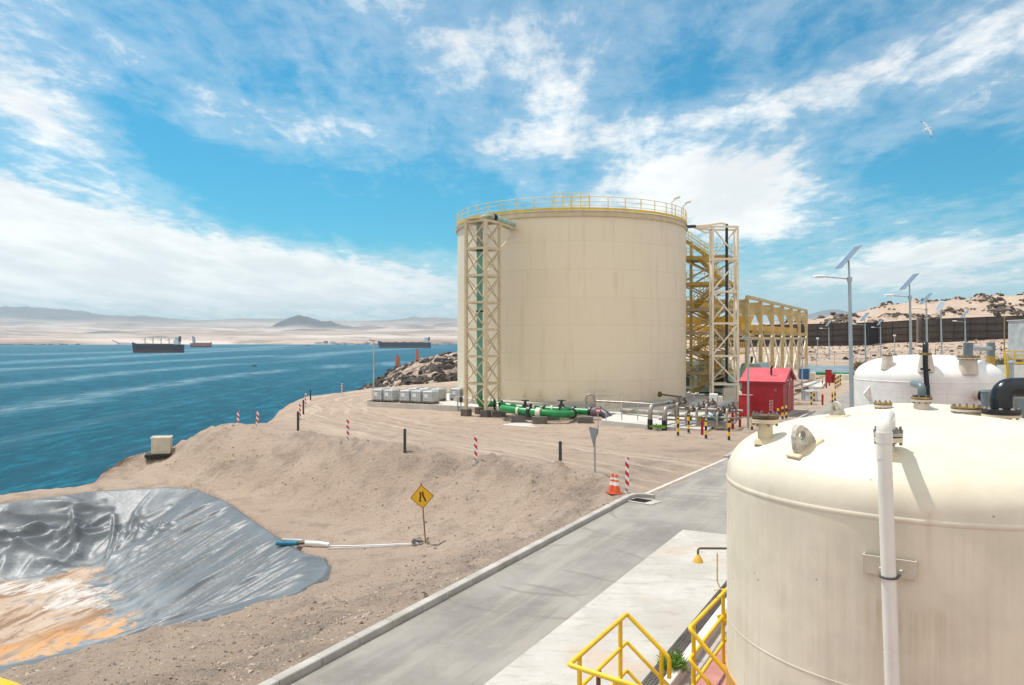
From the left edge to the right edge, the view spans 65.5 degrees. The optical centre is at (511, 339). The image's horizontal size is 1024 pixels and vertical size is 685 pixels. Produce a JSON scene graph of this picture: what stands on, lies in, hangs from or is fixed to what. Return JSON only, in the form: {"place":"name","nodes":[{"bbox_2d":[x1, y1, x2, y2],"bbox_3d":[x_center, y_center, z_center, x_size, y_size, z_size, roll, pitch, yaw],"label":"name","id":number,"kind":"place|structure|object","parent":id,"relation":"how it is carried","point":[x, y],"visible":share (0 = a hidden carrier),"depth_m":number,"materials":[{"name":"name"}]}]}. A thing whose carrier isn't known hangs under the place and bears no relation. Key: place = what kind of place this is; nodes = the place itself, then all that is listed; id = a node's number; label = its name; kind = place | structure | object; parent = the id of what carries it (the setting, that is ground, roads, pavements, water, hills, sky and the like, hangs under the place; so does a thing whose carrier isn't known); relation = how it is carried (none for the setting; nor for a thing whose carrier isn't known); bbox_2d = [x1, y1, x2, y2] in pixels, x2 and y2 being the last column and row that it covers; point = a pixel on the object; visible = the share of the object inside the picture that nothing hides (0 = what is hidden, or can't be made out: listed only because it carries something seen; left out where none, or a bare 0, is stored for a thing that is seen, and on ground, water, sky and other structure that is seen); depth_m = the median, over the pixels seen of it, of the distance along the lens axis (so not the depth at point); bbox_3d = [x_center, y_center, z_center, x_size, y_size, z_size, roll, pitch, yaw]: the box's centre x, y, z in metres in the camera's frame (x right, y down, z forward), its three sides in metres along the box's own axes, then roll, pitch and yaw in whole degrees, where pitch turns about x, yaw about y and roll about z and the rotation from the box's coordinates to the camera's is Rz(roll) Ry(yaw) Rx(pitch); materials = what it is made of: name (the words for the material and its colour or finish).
{"place":"outdoors","nodes":[
{"label":"outdoors","id":0,"kind":"place"},
{"bbox_2d":[0,344,457,494],"bbox_3d":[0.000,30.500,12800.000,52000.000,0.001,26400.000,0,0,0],"label":"sea","id":1,"kind":"structure","parent":0,"point":[75,415],"depth_m":463.43,"materials":[{"name":"liquid"}]},
{"bbox_2d":[132,336,184,352],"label":"cargo ship","id":2,"kind":"object","parent":1,"relation":"on","point":[176,346],"visible":0.93,"depth_m":1778.36,"materials":[{"name":"black paint"}]},
{"bbox_2d":[190,336,211,346],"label":"cargo ship","id":3,"kind":"object","parent":1,"relation":"on","point":[193,344],"visible":0.93,"depth_m":2973.03,"materials":[{"name":"red paint"}]},
{"bbox_2d":[378,337,430,347],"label":"cargo ship","id":4,"kind":"object","parent":1,"relation":"on","point":[425,343],"visible":0.96,"depth_m":2667.12,"materials":[{"name":"black paint"}]},
{"bbox_2d":[0,306,845,344],"bbox_3d":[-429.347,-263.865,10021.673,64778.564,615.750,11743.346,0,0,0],"label":"shore hills","id":5,"kind":"structure","parent":0,"point":[24,325],"depth_m":7923.20,"materials":[{"name":"sand"}]},
{"bbox_2d":[0,294,1023,684],"bbox_3d":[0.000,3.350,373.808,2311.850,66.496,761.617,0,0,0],"label":"ground","id":6,"kind":"structure","parent":0,"point":[658,458],"depth_m":35.81,"materials":[{"name":"sand"}]},
{"bbox_2d":[144,435,172,457],"bbox_3d":[-20.970,6.379,47.417,1.550,1.155,1.300,0,0,-19],"label":"equipment box","id":7,"kind":"object","parent":6,"relation":"on","point":[161,445],"visible":0.93,"depth_m":47.02,"materials":[{"name":"beige plastic"}]},
{"bbox_2d":[0,487,331,672],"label":"pond liner","id":8,"kind":"object","parent":6,"relation":"on","point":[79,571],"visible":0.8,"depth_m":33.19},
{"bbox_2d":[276,538,419,548],"bbox_3d":[-6.364,7.866,30.402,5.662,0.302,1.038,0,0,11],"label":"drain hose","id":9,"kind":"object","parent":6,"relation":"on","point":[289,542],"visible":1,"depth_m":30.32,"materials":[{"name":"plastic"}]},
{"bbox_2d":[0,414,745,684],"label":"scattered stones","id":10,"kind":"object","parent":6,"relation":"on","point":[256,672],"visible":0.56,"depth_m":18.78,"materials":[{"name":"stone"}]},
{"bbox_2d":[403,429,405,452],"bbox_3d":[-5.138,4.962,38.174,0.130,1.332,0.090,0,0,0],"label":"dark post","id":11,"kind":"object","parent":6,"relation":"on","point":[404,440],"visible":0.84,"depth_m":38.13,"materials":[{"name":"metal"}]},
{"bbox_2d":[352,352,457,390],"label":"headland rocks","id":12,"kind":"object","parent":6,"relation":"on","point":[447,363],"visible":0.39,"depth_m":226.76,"materials":[{"name":"stone"}]},
{"bbox_2d":[411,537,428,543],"bbox_3d":[-3.501,7.662,30.329,0.677,0.265,0.496,0,0,0],"label":"rubble heap","id":13,"kind":"object","parent":6,"relation":"on","point":[418,540],"visible":1,"depth_m":30.29,"materials":[{"name":"grey stone"}]},
{"bbox_2d":[411,483,433,542],"bbox_3d":[-3.375,6.796,30.402,0.880,2.600,0.077,-4,-1,-7],"label":"road sign","id":14,"kind":"object","parent":6,"relation":"on","point":[421,496],"visible":0.98,"depth_m":30.38,"materials":[{"name":"metal"}]},
{"bbox_2d":[258,493,654,684],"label":"road kerb","id":15,"kind":"structure","parent":6,"relation":"on","point":[306,666],"depth_m":16.19,"materials":[{"name":"concrete"}]},
{"bbox_2d":[472,436,478,464],"bbox_3d":[-1.600,4.985,35.167,0.323,1.400,0.340,0,0,0],"label":"delineator post","id":16,"kind":"object","parent":6,"relation":"on","point":[475,462],"visible":0.9,"depth_m":35.14,"materials":[{"name":"plastic"}]},
{"bbox_2d":[461,218,517,416],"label":"pipe tower","id":17,"kind":"structure","parent":6,"relation":"on","point":[484,411],"depth_m":59.97,"materials":[{"name":"metal"}]},
{"bbox_2d":[476,214,515,406],"bbox_3d":[-0.902,-2.178,61.700,1.359,14.666,4.764,0,0,36],"label":"riser pipe","id":18,"kind":"object","parent":17,"relation":"on","point":[495,217],"visible":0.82,"depth_m":60.06,"materials":[{"name":"metal"}]},
{"bbox_2d":[503,422,535,426],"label":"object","id":19,"kind":"structure","parent":6,"relation":"on","point":[526,424],"depth_m":53.65,"materials":[{"name":"concrete"}]},
{"bbox_2d":[492,399,611,423],"bbox_3d":[2.194,5.563,56.278,10.282,2.247,5.076,0,0,25],"label":"green pipe manifold","id":20,"kind":"object","parent":6,"relation":"on","point":[534,413],"visible":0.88,"depth_m":55.49,"materials":[{"name":"paint"}]},
{"bbox_2d":[367,390,741,416],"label":"tank slab","id":21,"kind":"structure","parent":6,"relation":"on","point":[447,405],"depth_m":65.49,"materials":[{"name":"concrete"}]},
{"bbox_2d":[369,339,374,388],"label":"yard lamp","id":22,"kind":"object","parent":21,"relation":"on","point":[373,361],"visible":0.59,"depth_m":69.19,"materials":[{"name":"metal"}]},
{"bbox_2d":[372,388,389,401],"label":"liquid tote","id":23,"kind":"object","parent":21,"relation":"on","point":[378,395],"visible":0.81,"depth_m":67.74,"materials":[{"name":"plastic"}]},
{"bbox_2d":[383,388,399,402],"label":"liquid tote","id":24,"kind":"object","parent":21,"relation":"on","point":[391,395],"visible":0.95,"depth_m":67.30,"materials":[{"name":"plastic"}]},
{"bbox_2d":[399,389,415,402],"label":"liquid tote","id":25,"kind":"object","parent":21,"relation":"on","point":[404,395],"visible":0.77,"depth_m":66.57,"materials":[{"name":"plastic"}]},
{"bbox_2d":[410,389,425,403],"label":"liquid tote","id":26,"kind":"object","parent":21,"relation":"on","point":[416,396],"visible":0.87,"depth_m":66.05,"materials":[{"name":"plastic"}]},
{"bbox_2d":[422,390,439,403],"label":"liquid tote","id":27,"kind":"object","parent":21,"relation":"on","point":[431,396],"visible":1,"depth_m":65.58,"materials":[{"name":"plastic"}]},
{"bbox_2d":[430,387,446,400],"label":"liquid tote","id":28,"kind":"object","parent":21,"relation":"on","point":[443,394],"visible":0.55,"depth_m":68.88,"materials":[{"name":"plastic"}]},
{"bbox_2d":[450,387,461,400],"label":"liquid tote","id":29,"kind":"object","parent":21,"relation":"on","point":[454,391],"visible":0.62,"depth_m":69.11,"materials":[{"name":"plastic"}]},
{"bbox_2d":[449,193,694,407],"bbox_3d":[5.350,-3.286,72.700,22.100,17.372,22.100,0,0,0],"label":"storage tank","id":30,"kind":"object","parent":21,"relation":"on","point":[593,300],"visible":0.84,"depth_m":63.19,"materials":[{"name":"metal"}]},
{"bbox_2d":[686,360,698,390],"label":"pump housing","id":31,"kind":"object","parent":21,"relation":"on","point":[688,380],"visible":0.09,"depth_m":81.97,"materials":[{"name":"teal paint"}]},
{"bbox_2d":[698,359,732,393],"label":"pump housing","id":32,"kind":"object","parent":21,"relation":"on","point":[705,390],"visible":0.17,"depth_m":77.62,"materials":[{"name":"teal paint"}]},
{"bbox_2d":[722,388,733,399],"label":"control cabinet","id":33,"kind":"object","parent":21,"relation":"on","point":[727,393],"visible":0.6,"depth_m":70.11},
{"bbox_2d":[559,441,561,460],"bbox_3d":[1.978,4.838,32.598,0.130,1.312,0.090,0,0,0],"label":"dark post","id":34,"kind":"object","parent":6,"relation":"on","point":[560,450],"visible":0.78,"depth_m":32.55,"materials":[{"name":"metal"}]},
{"bbox_2d":[589,427,597,472],"bbox_3d":[3.180,4.382,30.642,0.096,1.940,0.840,0,-1,-18],"label":"yield sign","id":35,"kind":"object","parent":6,"relation":"on","point":[593,432],"visible":0.82,"depth_m":30.61,"materials":[{"name":"metal"}]},
{"bbox_2d":[484,530,726,684],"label":"concrete apron","id":36,"kind":"object","parent":6,"relation":"on","point":[663,595],"visible":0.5,"depth_m":15.64,"materials":[{"name":"concrete"}]},
{"bbox_2d":[568,612,670,684],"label":"handrail","id":37,"kind":"object","parent":36,"relation":"on","point":[580,669],"visible":1,"depth_m":10.99,"materials":[{"name":"metal"}]},
{"bbox_2d":[641,580,726,684],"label":"trench drain","id":38,"kind":"object","parent":36,"relation":"on","point":[703,621],"visible":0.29,"depth_m":14.60,"materials":[{"name":"metal"}]},
{"bbox_2d":[658,597,726,684],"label":"trench kerb","id":39,"kind":"structure","parent":36,"relation":"on","point":[677,676],"depth_m":13.82,"materials":[{"name":"concrete"}]},
{"bbox_2d":[656,647,690,673],"bbox_3d":[2.614,5.282,12.891,0.612,0.543,0.578,0,0,0],"label":"green weed","id":40,"kind":"object","parent":39,"relation":"on","point":[677,662],"visible":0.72,"depth_m":12.84,"materials":[{"name":"green plant"}]},
{"bbox_2d":[605,473,613,493],"bbox_3d":[3.612,5.191,28.654,0.400,0.700,0.400,0,0,-17],"label":"traffic cone","id":41,"kind":"object","parent":6,"relation":"on","point":[611,484],"visible":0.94,"depth_m":28.58,"materials":[{"name":"orange plastic"}]},
{"bbox_2d":[610,474,622,494],"bbox_3d":[3.738,5.184,28.472,0.400,0.700,0.400,0,0,16],"label":"traffic cone","id":42,"kind":"object","parent":6,"relation":"on","point":[616,488],"visible":1,"depth_m":28.38,"materials":[{"name":"orange plastic"}]},
{"bbox_2d":[623,457,630,493],"bbox_3d":[4.101,4.986,28.374,0.323,1.530,0.340,0,0,0],"label":"delineator post","id":43,"kind":"object","parent":6,"relation":"on","point":[626,475],"visible":0.79,"depth_m":28.35,"materials":[{"name":"plastic"}]},
{"bbox_2d":[601,411,713,431],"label":"manifold slab","id":44,"kind":"structure","parent":6,"relation":"on","point":[629,420],"depth_m":51.88,"materials":[{"name":"concrete"}]},
{"bbox_2d":[585,392,742,430],"bbox_3d":[10.192,4.634,56.825,9.694,1.932,18.455,0,0,0],"label":"valve manifold","id":45,"kind":"object","parent":44,"relation":"on","point":[682,403],"visible":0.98,"depth_m":49.59,"materials":[{"name":"silver metal"}]},
{"bbox_2d":[696,410,725,426],"bbox_3d":[12.252,4.870,49.039,1.700,1.000,0.600,0,0,28],"label":"transfer pump","id":46,"kind":"object","parent":44,"relation":"on","point":[709,424],"visible":0.56,"depth_m":48.75,"materials":[{"name":"metal"}]},
{"bbox_2d":[709,393,722,414],"bbox_3d":[13.178,4.495,51.385,0.820,1.950,0.340,0,0,28],"label":"junction box","id":47,"kind":"object","parent":44,"relation":"on","point":[716,397],"visible":0.78,"depth_m":51.30,"materials":[{"name":"metal"}]},
{"bbox_2d":[648,424,667,429],"bbox_3d":[8.891,5.332,48.322,1.150,0.447,1.059,0,0,0],"label":"green weed","id":48,"kind":"object","parent":6,"relation":"on","point":[658,426],"visible":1,"depth_m":48.31,"materials":[{"name":"green plant"}]},
{"bbox_2d":[646,458,727,492],"bbox_3d":[7.091,5.537,32.089,0.301,0.125,10.679,0,0,32],"label":"edge strip","id":49,"kind":"object","parent":6,"relation":"on","point":[680,478],"visible":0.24,"depth_m":31.72,"materials":[{"name":"concrete"}]},
{"bbox_2d":[686,414,690,433],"bbox_3d":[10.337,4.985,46.606,0.300,1.230,0.300,0,0,0],"label":"striped bollard","id":50,"kind":"object","parent":6,"relation":"on","point":[688,424],"visible":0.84,"depth_m":46.55,"materials":[{"name":"metal"}]},
{"bbox_2d":[686,231,732,393],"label":"stair tower","id":51,"kind":"structure","parent":6,"relation":"on","point":[698,302],"depth_m":75.49,"materials":[{"name":"beige metal"}]},
{"bbox_2d":[694,225,738,400],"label":"vent pipe tower","id":52,"kind":"structure","parent":6,"relation":"on","point":[734,291],"depth_m":70.61,"materials":[{"name":"metal"}]},
{"bbox_2d":[686,222,733,382],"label":"vent pipe","id":53,"kind":"object","parent":52,"relation":"attached to","point":[726,296],"visible":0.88,"depth_m":70.51,"materials":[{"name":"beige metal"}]},
{"bbox_2d":[738,394,752,416],"bbox_3d":[16.607,4.720,56.610,0.950,1.560,0.600,0,0,28],"label":"hose cabinet","id":54,"kind":"object","parent":6,"relation":"on","point":[743,402],"visible":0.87,"depth_m":56.37,"materials":[{"name":"metal"}]},
{"bbox_2d":[686,295,807,377],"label":"rack","id":55,"kind":"object","parent":6,"relation":"on","point":[759,310],"visible":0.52,"depth_m":92.76,"materials":[{"name":"metal"}]},
{"bbox_2d":[742,336,753,429],"bbox_3d":[14.285,2.766,48.354,0.622,5.867,0.500,0,0,0],"label":"yard lamp","id":56,"kind":"object","parent":6,"relation":"on","point":[747,339],"visible":0.91,"depth_m":48.30,"materials":[{"name":"metal"}]},
{"bbox_2d":[740,356,769,390],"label":"pump housing","id":57,"kind":"object","parent":6,"relation":"on","point":[755,365],"visible":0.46,"depth_m":81.47,"materials":[{"name":"teal paint"}]},
{"bbox_2d":[724,410,814,458],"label":"yard kerb","id":58,"kind":"structure","parent":6,"relation":"on","point":[801,416],"depth_m":55.18,"materials":[{"name":"concrete"}]},
{"bbox_2d":[737,366,808,416],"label":"red shed","id":59,"kind":"structure","parent":6,"relation":"on","point":[771,389],"depth_m":57.78,"materials":[{"name":"paint"}]},
{"bbox_2d":[787,386,789,412],"bbox_3d":[20.445,4.480,58.872,0.040,2.000,1.000,0,0,28],"label":"door","id":60,"kind":"structure","parent":59,"relation":"in","point":[788,387],"depth_m":58.76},
{"bbox_2d":[798,338,804,400],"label":"yard lamp","id":61,"kind":"object","parent":6,"relation":"on","point":[802,339],"visible":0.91,"depth_m":71.14,"materials":[{"name":"metal"}]},
{"bbox_2d":[799,369,809,378],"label":"blue container","id":62,"kind":"object","parent":6,"relation":"on","point":[806,373],"visible":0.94,"depth_m":108.81,"materials":[{"name":"metal"}]},
{"bbox_2d":[803,389,817,400],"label":"cabinet","id":63,"kind":"object","parent":6,"relation":"on","point":[806,395],"visible":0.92,"depth_m":70.79,"materials":[{"name":"metal"}]},
{"bbox_2d":[809,372,815,379],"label":"white cabinet","id":64,"kind":"object","parent":6,"relation":"on","point":[812,375],"visible":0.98,"depth_m":106.17,"materials":[{"name":"paint"}]},
{"bbox_2d":[803,381,825,389],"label":"pale hardstand","id":65,"kind":"structure","parent":6,"relation":"on","point":[816,384],"depth_m":91.89,"materials":[{"name":"concrete"}]},
{"bbox_2d":[825,370,831,382],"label":"red cabinet","id":66,"kind":"object","parent":6,"relation":"on","point":[828,374],"visible":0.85,"depth_m":99.77,"materials":[{"name":"metal"}]},
{"bbox_2d":[803,365,854,372],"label":"pipe","id":67,"kind":"object","parent":6,"relation":"on","point":[821,368],"visible":0.21,"depth_m":130.99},
{"bbox_2d":[816,372,853,375],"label":"pipe","id":68,"kind":"object","parent":6,"relation":"on","point":[820,373],"visible":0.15,"depth_m":119.32,"materials":[{"name":"metal"}]},
{"bbox_2d":[813,245,861,407],"bbox_3d":[18.671,0.202,46.000,2.737,11.201,0.950,0,0,0],"label":"solar street lamp","id":69,"kind":"object","parent":6,"relation":"on","point":[847,258],"visible":0.98,"depth_m":45.91,"materials":[{"name":"metal"}]},
{"bbox_2d":[836,374,848,379],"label":"white cabinet","id":70,"kind":"object","parent":6,"relation":"on","point":[844,376],"visible":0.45,"depth_m":107.08,"materials":[{"name":"paint"}]},
{"bbox_2d":[848,358,867,370],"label":"dry reeds","id":71,"kind":"object","parent":6,"relation":"on","point":[857,365],"visible":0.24,"depth_m":111.82,"materials":[{"name":"beige plant"}]},
{"bbox_2d":[852,312,869,360],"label":"solar street lamp","id":72,"kind":"object","parent":6,"relation":"on","point":[864,317],"visible":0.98,"depth_m":117.91,"materials":[{"name":"metal"}]},
{"bbox_2d":[716,315,1023,347],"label":"wind wall","id":73,"kind":"structure","parent":6,"relation":"on","point":[983,328],"depth_m":250.03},
{"bbox_2d":[872,319,883,357],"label":"solar street lamp","id":74,"kind":"object","parent":6,"relation":"on","point":[880,337],"visible":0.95,"depth_m":149.94,"materials":[{"name":"metal"}]},
{"bbox_2d":[763,292,1023,324],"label":"hill rocks","id":75,"kind":"object","parent":6,"relation":"on","point":[1002,308],"visible":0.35,"depth_m":388.98,"materials":[{"name":"stone"}]},
{"bbox_2d":[884,273,918,354],"bbox_3d":[31.662,0.221,65.000,2.737,11.163,0.950,0,0,0],"label":"solar street lamp","id":76,"kind":"object","parent":6,"relation":"on","point":[909,281],"visible":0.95,"depth_m":64.91,"materials":[{"name":"metal"}]},
{"bbox_2d":[801,339,1007,360],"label":"slope stones","id":77,"kind":"object","parent":6,"relation":"on","point":[856,350],"visible":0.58,"depth_m":203.14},
{"bbox_2d":[803,353,1010,365],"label":"wire fence","id":78,"kind":"object","parent":6,"relation":"on","point":[834,362],"visible":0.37,"depth_m":140.99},
{"bbox_2d":[911,293,932,341],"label":"solar street lamp","id":79,"kind":"object","parent":6,"relation":"on","point":[923,301],"visible":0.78,"depth_m":93.92,"materials":[{"name":"metal"}]},
{"bbox_2d":[927,301,945,354],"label":"solar street lamp","id":80,"kind":"object","parent":6,"relation":"on","point":[940,306],"visible":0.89,"depth_m":111.91,"materials":[{"name":"metal"}]},
{"bbox_2d":[954,310,969,342],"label":"solar street lamp","id":81,"kind":"object","parent":6,"relation":"on","point":[965,313],"visible":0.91,"depth_m":129.90,"materials":[{"name":"metal"}]},
{"bbox_2d":[985,356,1023,364],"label":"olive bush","id":82,"kind":"object","parent":6,"relation":"on","point":[999,361],"visible":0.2,"depth_m":117.88,"materials":[{"name":"green plant"}]},
{"bbox_2d":[996,365,1023,378],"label":"retaining wall","id":83,"kind":"structure","parent":6,"relation":"on","point":[1018,371],"depth_m":36.49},
{"bbox_2d":[1004,351,1023,377],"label":"platform railing","id":84,"kind":"object","parent":83,"relation":"on","point":[1007,365],"visible":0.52,"depth_m":37.01,"materials":[{"name":"metal"}]},
{"bbox_2d":[1006,320,1023,360],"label":"grey shed","id":85,"kind":"structure","parent":6,"relation":"on","point":[1015,335],"depth_m":150.48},
{"bbox_2d":[0,0,1023,320],"label":"sky","id":86,"kind":"structure","parent":0,"point":[170,159],"materials":[{"name":"blue"}]},
{"bbox_2d":[288,391,848,684],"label":"access road","id":87,"kind":"structure","parent":0,"point":[484,631],"depth_m":16.82,"materials":[{"name":"concrete"}]},
{"bbox_2d":[627,497,661,504],"bbox_3d":[4.372,5.477,27.051,1.250,0.030,0.720,0,0,42],"label":"road drain","id":88,"kind":"object","parent":87,"relation":"on","point":[643,501],"visible":0.96,"depth_m":26.87,"materials":[{"name":"concrete"}]},
{"bbox_2d":[690,631,726,684],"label":"gravel yard","id":89,"kind":"structure","parent":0,"point":[715,648],"depth_m":13.98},
{"bbox_2d":[697,641,726,684],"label":"bund wall","id":90,"kind":"structure","parent":89,"relation":"on","point":[714,674],"depth_m":11.99,"materials":[{"name":"red paint"}]},
{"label":"bund floor","id":91,"kind":"structure","parent":0,"visible":0},
{"bbox_2d":[0,677,20,684],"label":"handrail","id":92,"kind":"object","parent":91,"relation":"on","point":[3,681],"visible":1,"depth_m":1.05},
{"bbox_2d":[688,587,726,684],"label":"handrail","id":93,"kind":"object","parent":91,"relation":"on","point":[701,642],"visible":0.71,"depth_m":11.08,"materials":[{"name":"metal"}]},
{"bbox_2d":[693,547,726,622],"bbox_3d":[3.228,4.314,12.326,1.066,2.371,0.341,0,0,-18],"label":"emergency shower","id":94,"kind":"object","parent":91,"relation":"on","point":[697,559],"visible":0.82,"depth_m":12.17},
{"bbox_2d":[726,401,1023,684],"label":"process tank","id":95,"kind":"object","parent":91,"relation":"on","point":[804,600],"visible":0.9,"depth_m":7.80,"materials":[{"name":"metal"}]},
{"bbox_2d":[873,409,902,684],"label":"white pipe","id":96,"kind":"object","parent":95,"relation":"attached to","point":[885,426],"visible":0.97,"depth_m":7.29,"materials":[{"name":"plastic"}]},
{"bbox_2d":[862,552,916,580],"bbox_3d":[3.495,2.138,7.408,0.462,0.175,0.310,0,0,34],"label":"pipe bracket","id":97,"kind":"object","parent":95,"relation":"attached to","point":[906,569],"visible":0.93,"depth_m":7.41,"materials":[{"name":"metal"}]},
{"bbox_2d":[854,351,1004,406],"bbox_3d":[15.240,2.924,29.270,4.914,5.053,4.914,0,0,41],"label":"process tank","id":98,"kind":"object","parent":91,"relation":"on","point":[961,379],"visible":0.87,"depth_m":27.41,"materials":[{"name":"white paint"}]},
{"bbox_2d":[919,341,931,394],"bbox_3d":[14.055,2.687,26.957,0.399,5.227,0.932,0,0,39],"label":"black pipe","id":99,"kind":"object","parent":98,"relation":"attached to","point":[925,353],"visible":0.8,"depth_m":26.68,"materials":[{"name":"metal"}]},
{"bbox_2d":[963,342,995,365],"bbox_3d":[16.640,2.810,28.306,0.297,5.379,3.792,0,0,42],"label":"grey pipe","id":100,"kind":"object","parent":98,"relation":"attached to","point":[970,348],"visible":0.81,"depth_m":28.85,"materials":[{"name":"metal"}]},
{"bbox_2d":[844,394,1023,421],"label":"process tank","id":101,"kind":"object","parent":91,"relation":"on","point":[921,404],"visible":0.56,"depth_m":15.26,"materials":[{"name":"white paint"}]},
{"bbox_2d":[910,380,929,396],"bbox_3d":[7.952,0.975,15.577,0.277,0.324,0.652,0,0,9],"label":"grey elbow","id":102,"kind":"object","parent":101,"relation":"on","point":[920,387],"visible":0.94,"depth_m":15.38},
{"bbox_2d":[980,389,990,407],"bbox_3d":[12.053,1.701,19.169,1.766,1.020,0.284,0,0,-12],"label":"grey valve pipe","id":103,"kind":"object","parent":101,"relation":"on","point":[985,394],"visible":0.31,"depth_m":18.91,"materials":[{"name":"plastic"}]},
{"bbox_2d":[981,377,1023,413],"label":"black elbow","id":104,"kind":"object","parent":101,"relation":"on","point":[1004,393],"visible":1,"depth_m":14.15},
{"bbox_2d":[1007,360,1016,377],"bbox_3d":[19.138,3.152,30.500,0.340,4.695,0.340,0,0,0],"label":"grey vent post","id":105,"kind":"object","parent":91,"relation":"on","point":[1011,368],"visible":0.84,"depth_m":30.43,"materials":[{"name":"metal"}]},
{"bbox_2d":[1014,398,1023,417],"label":"ochre standpipe","id":106,"kind":"object","parent":91,"relation":"on","point":[1019,403],"visible":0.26,"depth_m":15.90,"materials":[{"name":"grey metal"}]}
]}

